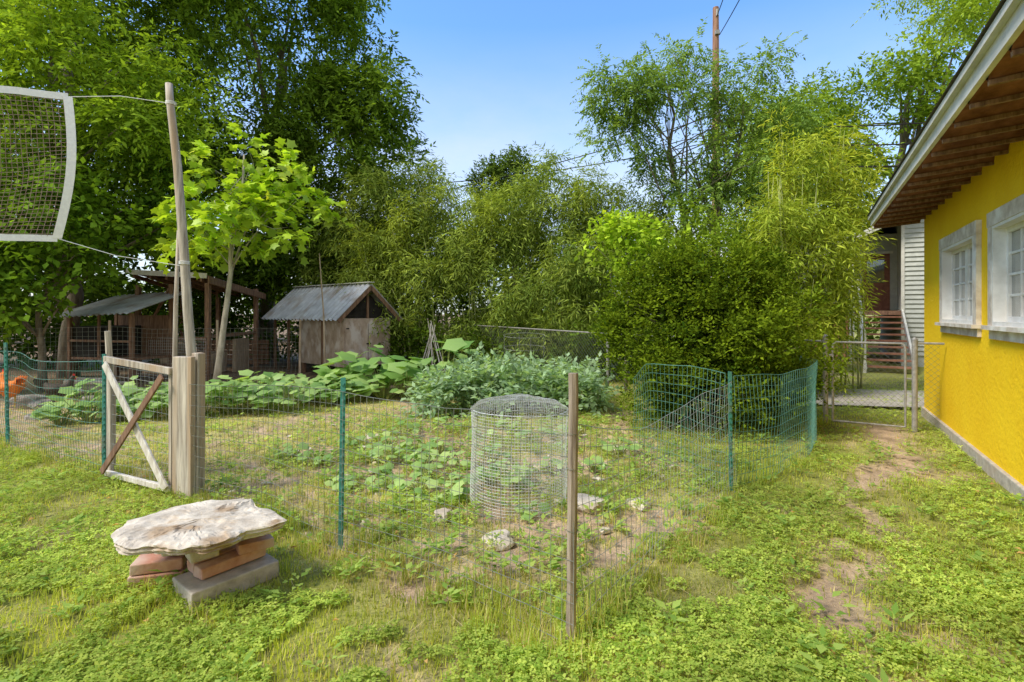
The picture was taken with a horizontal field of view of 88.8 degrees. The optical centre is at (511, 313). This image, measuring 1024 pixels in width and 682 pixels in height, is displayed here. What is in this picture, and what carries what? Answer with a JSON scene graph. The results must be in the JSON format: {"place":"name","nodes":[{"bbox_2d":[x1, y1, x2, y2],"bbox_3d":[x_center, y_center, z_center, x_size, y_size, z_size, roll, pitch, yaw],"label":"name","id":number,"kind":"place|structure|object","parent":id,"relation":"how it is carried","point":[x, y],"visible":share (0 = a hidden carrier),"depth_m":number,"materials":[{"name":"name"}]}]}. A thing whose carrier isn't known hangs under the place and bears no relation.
{"place":"outdoors","nodes":[
{"label":"outdoors","id":0,"kind":"place"},
{"bbox_2d":[0,0,1000,313],"label":"sky","id":1,"kind":"structure","parent":0,"point":[496,73],"materials":[{"name":"blue"}]},
{"bbox_2d":[0,314,1023,681],"bbox_3d":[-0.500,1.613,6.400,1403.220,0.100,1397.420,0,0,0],"label":"ground","id":2,"kind":"structure","parent":0,"point":[882,434],"depth_m":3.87,"materials":[{"name":"green plant"}]},
{"bbox_2d":[3,342,9,443],"bbox_3d":[-6.195,1.030,6.408,0.064,1.341,0.044,0,0,0],"label":"steel fence post","id":3,"kind":"object","parent":2,"relation":"on","point":[6,380],"visible":0.95,"depth_m":6.40,"materials":[{"name":"green metal"}]},
{"bbox_2d":[0,370,25,405],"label":"hen","id":4,"kind":"object","parent":2,"relation":"on","point":[19,384],"visible":0.56,"depth_m":8.79,"materials":[{"name":"orange"}]},
{"bbox_2d":[9,394,46,407],"bbox_3d":[-8.588,1.578,9.292,0.462,0.227,0.445,0,0,-26],"label":"yard rock","id":5,"kind":"object","parent":2,"relation":"on","point":[22,398],"visible":0.37,"depth_m":9.13,"materials":[{"name":"grey stone"}]},
{"bbox_2d":[24,414,42,420],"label":"yard rock","id":6,"kind":"object","parent":2,"relation":"on","point":[26,417],"visible":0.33,"depth_m":7.79,"materials":[{"name":"grey stone"}]},
{"bbox_2d":[27,399,55,409],"bbox_3d":[-8.093,1.582,9.005,0.348,0.170,0.335,0,0,0],"label":"yard rock","id":7,"kind":"object","parent":2,"relation":"on","point":[39,402],"visible":0.31,"depth_m":8.89,"materials":[{"name":"grey stone"}]},
{"bbox_2d":[33,374,75,401],"bbox_3d":[-7.940,1.323,9.085,0.579,0.547,0.348,0,0,0],"label":"hen","id":8,"kind":"object","parent":2,"relation":"on","point":[53,388],"visible":0.64,"depth_m":9.01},
{"bbox_2d":[82,395,95,400],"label":"yard rock","id":9,"kind":"object","parent":2,"relation":"on","point":[91,397],"visible":0.16,"depth_m":9.48,"materials":[{"name":"grey stone"}]},
{"bbox_2d":[63,377,127,394],"bbox_3d":[-8.382,1.422,10.425,1.442,0.336,0.690,0,0,9],"label":"log pile","id":10,"kind":"object","parent":2,"relation":"on","point":[94,381],"visible":0.27,"depth_m":10.21,"materials":[{"name":"brown wood"}]},
{"bbox_2d":[0,82,196,356],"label":"volleyball net","id":11,"kind":"object","parent":2,"relation":"on","point":[182,254],"visible":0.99,"depth_m":4.90,"materials":[{"name":"grey wood"}]},
{"bbox_2d":[102,354,106,477],"bbox_3d":[-4.000,1.050,5.128,0.034,1.300,0.044,0,0,0],"label":"steel fence post","id":12,"kind":"object","parent":2,"relation":"on","point":[103,416],"visible":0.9,"depth_m":5.12,"materials":[{"name":"green metal"}]},
{"bbox_2d":[0,135,217,392],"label":"mulberry shrub","id":13,"kind":"object","parent":2,"relation":"on","point":[83,206],"visible":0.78,"depth_m":10.50,"materials":[{"name":"green plant"}]},
{"bbox_2d":[104,331,115,469],"bbox_3d":[-4.090,0.940,5.327,0.086,1.523,0.111,0,0,0],"label":"wooden fence stake","id":14,"kind":"object","parent":2,"relation":"on","point":[108,345],"visible":0.35,"depth_m":5.30,"materials":[{"name":"grey wood"}]},
{"bbox_2d":[48,291,181,381],"bbox_3d":[-9.068,0.543,12.176,2.300,2.213,1.662,0,0,14],"label":"rabbit hutch","id":15,"kind":"object","parent":2,"relation":"on","point":[118,306],"visible":0.73,"depth_m":12.10,"materials":[{"name":"metal"}]},
{"bbox_2d":[0,0,244,377],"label":"pecan tree","id":16,"kind":"object","parent":2,"relation":"on","point":[122,115],"visible":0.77,"depth_m":11.35,"materials":[{"name":"green plant"}]},
{"bbox_2d":[0,0,292,365],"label":"pecan tree","id":17,"kind":"object","parent":2,"relation":"on","point":[209,37],"visible":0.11,"depth_m":14.56,"materials":[{"name":"green plant"}]},
{"bbox_2d":[0,320,301,394],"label":"chicken run fence","id":18,"kind":"object","parent":2,"relation":"on","point":[217,328],"visible":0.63,"depth_m":11.18,"materials":[{"name":"metal"}]},
{"bbox_2d":[100,352,204,497],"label":"garden gate","id":19,"kind":"structure","parent":2,"relation":"on","point":[183,372],"depth_m":4.59,"materials":[{"name":"grey wood"}]},
{"bbox_2d":[126,269,269,381],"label":"open shed","id":20,"kind":"structure","parent":2,"relation":"on","point":[217,286],"depth_m":13.67,"materials":[{"name":"wood"}]},
{"bbox_2d":[111,499,286,611],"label":"stone slab on bricks","id":21,"kind":"structure","parent":2,"relation":"on","point":[214,547],"depth_m":3.03,"materials":[{"name":"stone"}]},
{"bbox_2d":[30,363,418,424],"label":"squash plants","id":22,"kind":"object","parent":2,"relation":"on","point":[332,382],"visible":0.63,"depth_m":8.33,"materials":[{"name":"green plant"}]},
{"bbox_2d":[147,122,353,383],"bbox_3d":[-5.732,-1.154,11.161,4.004,5.728,3.371,0,0,33],"label":"young mulberry tree","id":23,"kind":"object","parent":2,"relation":"on","point":[257,200],"visible":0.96,"depth_m":10.94,"materials":[{"name":"green plant"}]},
{"bbox_2d":[0,181,502,370],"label":"hedge","id":24,"kind":"object","parent":2,"relation":"on","point":[213,271],"visible":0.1,"depth_m":15.78,"materials":[{"name":"green plant"}]},
{"bbox_2d":[75,0,445,359],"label":"pecan tree","id":25,"kind":"object","parent":2,"relation":"on","point":[361,124],"visible":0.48,"depth_m":16.45,"materials":[{"name":"green plant"}]},
{"bbox_2d":[319,253,325,363],"bbox_3d":[-4.421,0.150,12.200,0.178,3.101,0.040,0,0,0],"label":"bean pole","id":26,"kind":"object","parent":2,"relation":"on","point":[323,312],"visible":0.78,"depth_m":12.19,"materials":[{"name":"brown wood"}]},
{"bbox_2d":[261,282,403,375],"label":"chicken coop","id":27,"kind":"structure","parent":2,"relation":"on","point":[350,315],"depth_m":13.71,"materials":[{"name":"brown wood"}]},
{"bbox_2d":[338,377,345,547],"bbox_3d":[-1.160,1.070,3.568,0.054,1.261,0.044,0,0,0],"label":"steel fence post","id":28,"kind":"object","parent":2,"relation":"on","point":[342,425],"visible":0.94,"depth_m":3.56,"materials":[{"name":"green metal"}]},
{"bbox_2d":[364,433,380,441],"bbox_3d":[-1.754,1.571,6.609,0.231,0.071,0.208,0,0,-42],"label":"garden stone","id":29,"kind":"object","parent":2,"relation":"on","point":[368,437],"visible":0.3,"depth_m":6.53,"materials":[{"name":"grey stone"}]},
{"bbox_2d":[310,338,475,397],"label":"pumpkin plants","id":30,"kind":"object","parent":2,"relation":"on","point":[408,369],"visible":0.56,"depth_m":9.92,"materials":[{"name":"green plant"}]},
{"bbox_2d":[0,351,817,642],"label":"garden wire fence","id":31,"kind":"object","parent":2,"relation":"on","point":[812,416],"visible":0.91,"depth_m":3.83,"materials":[{"name":"green metal"}]},
{"bbox_2d":[423,320,445,370],"bbox_3d":[-1.938,0.914,12.800,0.760,1.480,0.616,0,0,0],"label":"stick trellis","id":32,"kind":"object","parent":2,"relation":"on","point":[430,338],"visible":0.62,"depth_m":12.79,"materials":[{"name":"white wood"}]},
{"bbox_2d":[0,192,879,344],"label":"background trees","id":33,"kind":"object","parent":2,"relation":"on","point":[866,324],"visible":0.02,"depth_m":27.82,"materials":[{"name":"green plant"}]},
{"bbox_2d":[431,508,451,525],"bbox_3d":[-0.544,1.571,4.004,0.148,0.121,0.140,0,0,20],"label":"garden stone","id":34,"kind":"object","parent":2,"relation":"on","point":[437,512],"visible":0.54,"depth_m":3.96,"materials":[{"name":"beige stone"}]},
{"bbox_2d":[197,422,692,535],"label":"pebbles","id":35,"kind":"object","parent":2,"relation":"on","point":[594,477],"visible":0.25,"depth_m":5.00,"materials":[{"name":"stone"}]},
{"bbox_2d":[274,414,642,520],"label":"seedling squash plants","id":36,"kind":"object","parent":2,"relation":"on","point":[388,467],"visible":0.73,"depth_m":5.33,"materials":[{"name":"green plant"}]},
{"bbox_2d":[277,140,695,371],"bbox_3d":[-1.249,-1.678,14.964,12.734,6.877,5.021,0,0,19],"label":"bamboo thicket","id":37,"kind":"object","parent":2,"relation":"on","point":[564,282],"visible":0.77,"depth_m":14.32,"materials":[{"name":"green plant"}]},
{"bbox_2d":[333,166,643,367],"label":"bamboo shoots","id":38,"kind":"object","parent":2,"relation":"on","point":[402,235],"visible":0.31,"depth_m":14.64,"materials":[{"name":"green plant"}]},
{"bbox_2d":[311,311,685,381],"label":"undergrowth","id":39,"kind":"object","parent":2,"relation":"on","point":[396,342],"visible":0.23,"depth_m":13.51,"materials":[{"name":"green plant"}]},
{"bbox_2d":[481,529,515,550],"bbox_3d":[-0.096,1.572,3.612,0.236,0.071,0.193,0,0,-31],"label":"garden stone","id":40,"kind":"object","parent":2,"relation":"on","point":[505,535],"visible":0.7,"depth_m":3.57,"materials":[{"name":"beige stone"}]},
{"bbox_2d":[460,140,558,284],"bbox_3d":[-0.128,-4.924,35.861,6.546,13.280,4.550,0,0,20],"label":"oak tree","id":41,"kind":"object","parent":2,"relation":"on","point":[492,167],"visible":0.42,"depth_m":35.08,"materials":[{"name":"green plant"}]},
{"bbox_2d":[400,341,626,419],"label":"artichoke plants","id":42,"kind":"object","parent":2,"relation":"on","point":[481,379],"visible":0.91,"depth_m":8.28,"materials":[{"name":"green plant"}]},
{"bbox_2d":[470,394,567,517],"bbox_3d":[0.059,1.136,4.373,0.828,0.890,0.695,0,0,0],"label":"wire cage","id":43,"kind":"object","parent":2,"relation":"on","point":[513,397],"visible":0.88,"depth_m":4.24,"materials":[{"name":"grey metal"}]},
{"bbox_2d":[533,463,547,472],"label":"garden stone","id":44,"kind":"object","parent":2,"relation":"on","point":[545,467],"visible":0.34,"depth_m":5.34,"materials":[{"name":"grey stone"}]},
{"bbox_2d":[566,373,578,645],"bbox_3d":[0.290,0.995,2.530,0.061,1.411,0.060,0,0,0],"label":"wooden fence stake","id":45,"kind":"object","parent":2,"relation":"on","point":[572,483],"visible":0.92,"depth_m":2.51,"materials":[{"name":"brown wood"}]},
{"bbox_2d":[577,493,607,514],"bbox_3d":[0.619,1.577,4.305,0.265,0.114,0.280,0,0,-43],"label":"garden stone","id":46,"kind":"object","parent":2,"relation":"on","point":[586,499],"visible":0.49,"depth_m":4.22,"materials":[{"name":"grey stone"}]},
{"bbox_2d":[397,322,822,420],"bbox_3d":[-1.131,0.955,14.160,0.578,1.390,17.440,0,0,-38],"label":"chain link fence","id":47,"kind":"object","parent":2,"relation":"on","point":[607,345],"visible":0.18,"depth_m":11.16,"materials":[{"name":"metal"}]},
{"bbox_2d":[610,445,637,456],"bbox_3d":[1.255,1.582,6.003,0.363,0.114,0.246,0,0,-14],"label":"garden stone","id":48,"kind":"object","parent":2,"relation":"on","point":[627,451],"visible":0.28,"depth_m":5.92,"materials":[{"name":"grey stone"}]},
{"bbox_2d":[345,0,924,276],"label":"utility pole","id":49,"kind":"object","parent":2,"relation":"on","point":[716,34],"visible":0.33,"depth_m":19.89,"materials":[{"name":"brown wood"}]},
{"bbox_2d":[572,204,702,391],"bbox_3d":[2.480,-0.217,10.344,2.523,3.839,1.562,0,0,18],"label":"mulberry sapling","id":50,"kind":"object","parent":2,"relation":"on","point":[611,233],"visible":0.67,"depth_m":10.16,"materials":[{"name":"green plant"}]},
{"bbox_2d":[626,498,649,510],"bbox_3d":[1.056,1.586,4.358,0.183,0.057,0.198,0,0,-36],"label":"garden stone","id":51,"kind":"object","parent":2,"relation":"on","point":[636,504],"visible":0.48,"depth_m":4.30,"materials":[{"name":"beige stone"}]},
{"bbox_2d":[564,17,841,256],"bbox_3d":[4.742,-2.741,13.242,7.048,8.916,3.652,0,0,0],"label":"locust tree","id":52,"kind":"object","parent":2,"relation":"on","point":[623,90],"visible":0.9,"depth_m":12.95,"materials":[{"name":"green plant"}]},
{"bbox_2d":[582,192,840,388],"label":"mixed shrubs","id":53,"kind":"object","parent":2,"relation":"on","point":[696,222],"visible":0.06,"depth_m":10.99,"materials":[{"name":"green plant"}]},
{"bbox_2d":[586,219,855,436],"bbox_3d":[2.803,0.160,7.542,3.559,3.084,2.863,0,0,0],"label":"evergreen shrub","id":54,"kind":"object","parent":2,"relation":"on","point":[707,318],"visible":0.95,"depth_m":7.17,"materials":[{"name":"green plant"}]},
{"bbox_2d":[728,371,732,490],"bbox_3d":[1.945,1.110,4.658,0.044,1.180,0.044,0,0,0],"label":"steel fence post","id":55,"kind":"object","parent":2,"relation":"on","point":[730,421],"visible":0.89,"depth_m":4.65,"materials":[{"name":"green metal"}]},
{"bbox_2d":[692,79,889,256],"bbox_3d":[9.866,-3.365,18.550,7.358,10.161,5.098,0,0,0],"label":"elm tree","id":56,"kind":"object","parent":2,"relation":"on","point":[831,100],"visible":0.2,"depth_m":18.06,"materials":[{"name":"green plant"}]},
{"bbox_2d":[799,356,801,426],"bbox_3d":[3.950,1.140,7.158,0.034,1.120,0.044,0,0,0],"label":"steel fence post","id":57,"kind":"object","parent":2,"relation":"on","point":[800,419],"visible":0.23,"depth_m":7.15,"materials":[{"name":"green metal"}]},
{"bbox_2d":[721,99,899,395],"bbox_3d":[5.797,-1.029,10.526,3.820,5.506,2.638,0,0,-36],"label":"bamboo thicket","id":58,"kind":"object","parent":2,"relation":"on","point":[792,226],"visible":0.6,"depth_m":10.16,"materials":[{"name":"green plant"}]},
{"bbox_2d":[791,219,923,372],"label":"neighbor house","id":59,"kind":"structure","parent":2,"relation":"on","point":[899,308],"depth_m":15.61,"materials":[{"name":"grey"}]},
{"bbox_2d":[746,0,997,349],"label":"elm tree","id":60,"kind":"object","parent":2,"relation":"on","point":[910,84],"visible":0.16,"depth_m":20.86,"materials":[{"name":"green plant"}]},
{"bbox_2d":[823,334,944,432],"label":"chain link gate","id":61,"kind":"structure","parent":2,"relation":"on","point":[915,379],"depth_m":7.08,"materials":[{"name":"metal"}]},
{"bbox_2d":[850,0,999,74],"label":"honey locust tree","id":62,"kind":"object","parent":2,"relation":"on","point":[969,12],"visible":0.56,"depth_m":13.08,"materials":[{"name":"green plant"}]},
{"bbox_2d":[921,407,1023,504],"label":"foundation","id":63,"kind":"object","parent":2,"relation":"on","point":[1004,479],"visible":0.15,"depth_m":5.39,"materials":[{"name":"concrete"}]},
{"bbox_2d":[924,141,1023,485],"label":"walls","id":64,"kind":"structure","parent":63,"relation":"on","point":[980,395],"depth_m":5.51,"materials":[{"name":"yellow paint"}]},
{"bbox_2d":[867,0,1012,215],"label":"roof","id":65,"kind":"structure","parent":64,"relation":"attached to","point":[983,32],"depth_m":3.67,"materials":[{"name":"grey metal"}]},
{"bbox_2d":[868,0,1023,225],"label":"fascia","id":66,"kind":"structure","parent":65,"relation":"attached to","point":[1002,33],"depth_m":3.54,"materials":[{"name":"paint"}]},
{"bbox_2d":[874,30,1023,228],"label":"soffit","id":67,"kind":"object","parent":66,"relation":"attached to","point":[985,128],"visible":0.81,"depth_m":4.53,"materials":[{"name":"wood"}]},
{"bbox_2d":[935,194,1023,342],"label":"windows","id":68,"kind":"structure","parent":64,"relation":"attached to","point":[960,281],"depth_m":5.09,"materials":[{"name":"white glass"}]},
{"bbox_2d":[504,333,544,357],"bbox_3d":[0.252,1.003,10.600,0.844,1.194,0.606,0,0,0],"label":"tomato cage","id":69,"kind":"object","parent":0,"point":[519,343],"visible":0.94,"depth_m":10.82,"materials":[{"name":"metal"}]},
{"bbox_2d":[776,389,923,406],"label":"driveway","id":70,"kind":"structure","parent":0,"point":[875,400],"depth_m":9.59,"materials":[{"name":"grey gravel"}]}
]}

